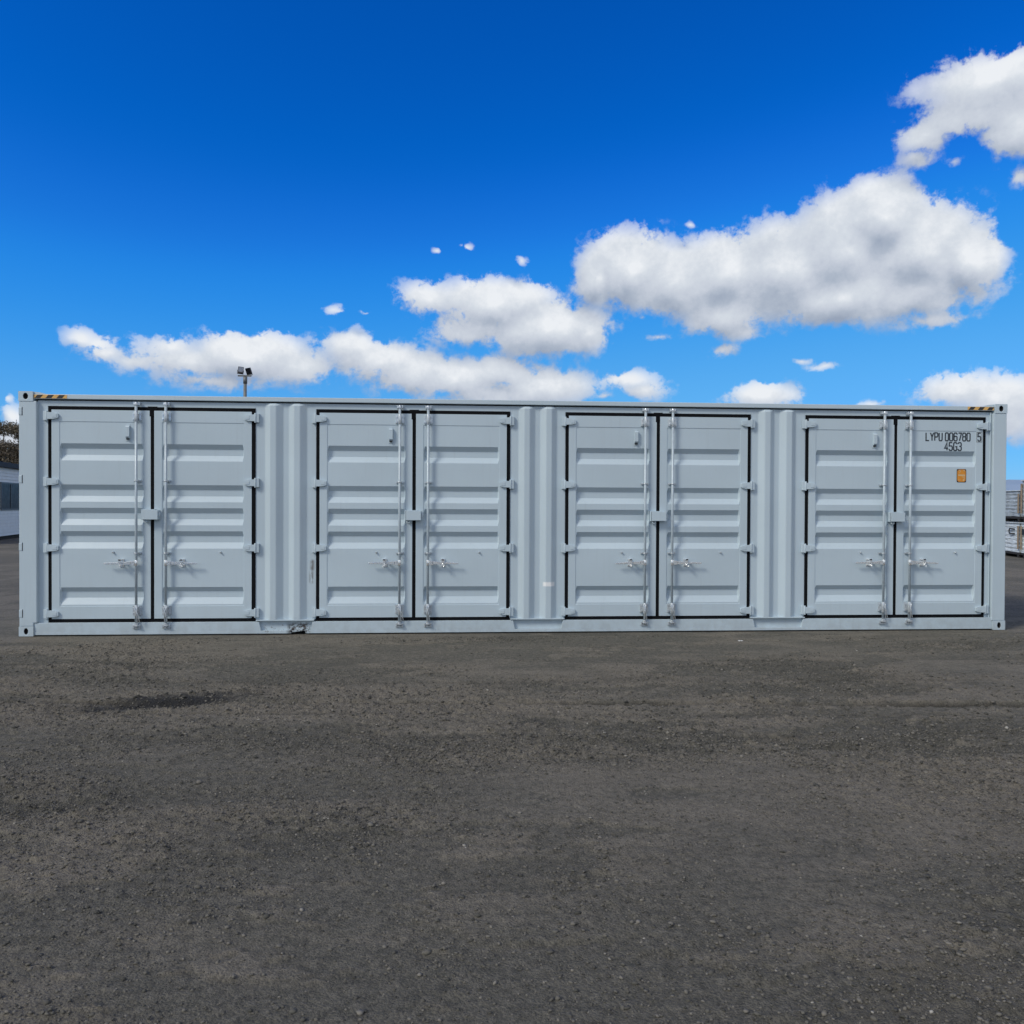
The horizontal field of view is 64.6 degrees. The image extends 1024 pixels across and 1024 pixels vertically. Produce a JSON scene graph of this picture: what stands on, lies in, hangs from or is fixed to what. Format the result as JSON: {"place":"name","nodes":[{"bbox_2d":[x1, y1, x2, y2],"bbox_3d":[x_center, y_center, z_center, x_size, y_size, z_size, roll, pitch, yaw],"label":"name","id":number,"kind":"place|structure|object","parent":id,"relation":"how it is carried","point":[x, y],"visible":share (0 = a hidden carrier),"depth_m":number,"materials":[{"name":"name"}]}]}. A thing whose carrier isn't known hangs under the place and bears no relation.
{"place":"outdoors","nodes":[
{"label":"outdoors","id":0,"kind":"place"},
{"bbox_2d":[0,462,18,539],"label":"site building","id":1,"kind":"structure","parent":0,"point":[9,500],"depth_m":34.12,"materials":[{"name":"paint"}]},
{"bbox_2d":[0,482,18,509],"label":"window","id":2,"kind":"structure","parent":1,"relation":"in","point":[9,492],"depth_m":34.12,"materials":[{"name":"glass"}]},
{"bbox_2d":[0,537,1023,1023],"bbox_3d":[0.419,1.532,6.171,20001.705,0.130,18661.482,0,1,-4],"label":"ground","id":3,"kind":"structure","parent":0,"point":[322,1001],"depth_m":3.93,"materials":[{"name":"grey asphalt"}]},
{"bbox_2d":[0,438,18,463],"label":"leafy shrub","id":4,"kind":"object","parent":3,"relation":"on","point":[9,452],"visible":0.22,"depth_m":47.45,"materials":[{"name":"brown plant"}]},
{"bbox_2d":[0,420,18,442],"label":"gum tree","id":5,"kind":"object","parent":3,"relation":"on","point":[9,429],"visible":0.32,"depth_m":59.53,"materials":[{"name":"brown plant"}]},
{"bbox_2d":[237,366,252,396],"bbox_3d":[-13.187,-2.983,40.004,0.736,8.388,0.305,0,1,-4],"label":"floodlight pole","id":6,"kind":"object","parent":3,"relation":"on","point":[240,370],"visible":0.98,"depth_m":39.90,"materials":[{"name":"grey metal"}]},
{"bbox_2d":[18,391,1007,635],"bbox_3d":[0.167,0.031,11.169,12.222,2.896,2.498,0,1,-4],"label":"shipping container","id":7,"kind":"object","parent":3,"relation":"on","point":[142,514],"visible":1,"depth_m":9.99,"materials":[{"name":"metal"}]},
{"bbox_2d":[43,402,159,628],"bbox_3d":[-4.886,0.041,9.639,1.342,2.703,0.143,0,1,-4],"label":"door","id":8,"kind":"structure","parent":7,"relation":"in","point":[102,514],"depth_m":9.67,"materials":[{"name":"paint"}]},
{"bbox_2d":[154,402,259,628],"bbox_3d":[-3.669,0.045,9.723,1.233,2.703,0.143,0,1,-4],"label":"door","id":9,"kind":"structure","parent":7,"relation":"in","point":[206,482],"depth_m":9.75,"materials":[{"name":"paint"}]},
{"bbox_2d":[312,405,420,626],"bbox_3d":[-1.768,0.052,9.855,1.318,2.703,0.143,0,1,-4],"label":"door","id":10,"kind":"structure","parent":7,"relation":"in","point":[367,514],"depth_m":9.88,"materials":[{"name":"paint"}]},
{"bbox_2d":[415,406,513,626],"bbox_3d":[-0.578,0.056,9.937,1.202,2.703,0.143,0,1,-4],"label":"door","id":11,"kind":"structure","parent":7,"relation":"in","point":[464,547],"depth_m":9.97,"materials":[{"name":"paint"}]},
{"bbox_2d":[561,408,665,625],"bbox_3d":[1.263,0.063,10.065,1.301,2.703,0.143,0,1,-4],"label":"door","id":12,"kind":"structure","parent":7,"relation":"in","point":[611,484],"depth_m":10.09,"materials":[{"name":"paint"}]},
{"bbox_2d":[659,409,754,624],"bbox_3d":[2.449,0.067,10.147,1.210,2.703,0.143,0,1,-4],"label":"door","id":13,"kind":"structure","parent":7,"relation":"in","point":[705,548],"depth_m":10.18,"materials":[{"name":"paint"}]},
{"bbox_2d":[800,411,904,623],"bbox_3d":[4.323,0.073,10.277,1.314,2.703,0.143,0,1,-4],"label":"door","id":14,"kind":"structure","parent":7,"relation":"in","point":[848,548],"depth_m":10.30,"materials":[{"name":"paint"}]},
{"bbox_2d":[895,412,989,623],"bbox_3d":[5.523,0.078,10.360,1.226,2.703,0.143,0,1,-4],"label":"door","id":15,"kind":"structure","parent":7,"relation":"in","point":[941,485],"depth_m":10.39,"materials":[{"name":"paint"}]},
{"bbox_2d":[1005,521,1023,557],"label":"wrapped load","id":16,"kind":"object","parent":3,"relation":"on","point":[1012,538],"visible":0.49,"depth_m":25.23,"materials":[{"name":"white plastic"}]},
{"bbox_2d":[1006,490,1022,521],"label":"wrapped load","id":17,"kind":"object","parent":16,"relation":"on","point":[1013,513],"visible":0.44,"depth_m":25.20},
{"bbox_2d":[1020,523,1023,557],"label":"wrapped load","id":18,"kind":"object","parent":3,"relation":"on","point":[1022,538],"visible":1,"depth_m":24.57,"materials":[{"name":"white plastic"}]},
{"bbox_2d":[1020,480,1023,521],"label":"wrapped load","id":19,"kind":"object","parent":18,"relation":"on","point":[1021,501],"visible":1,"depth_m":24.57},
{"bbox_2d":[0,0,1023,479],"label":"sky","id":20,"kind":"structure","parent":0,"point":[684,201],"materials":[{"name":"blue"}]},
{"bbox_2d":[1006,480,1022,490],"bbox_3d":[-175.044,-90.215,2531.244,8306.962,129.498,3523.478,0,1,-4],"label":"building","id":21,"kind":"structure","parent":0,"point":[1013,484],"depth_m":2967.12,"materials":[{"name":"white"}]}
]}

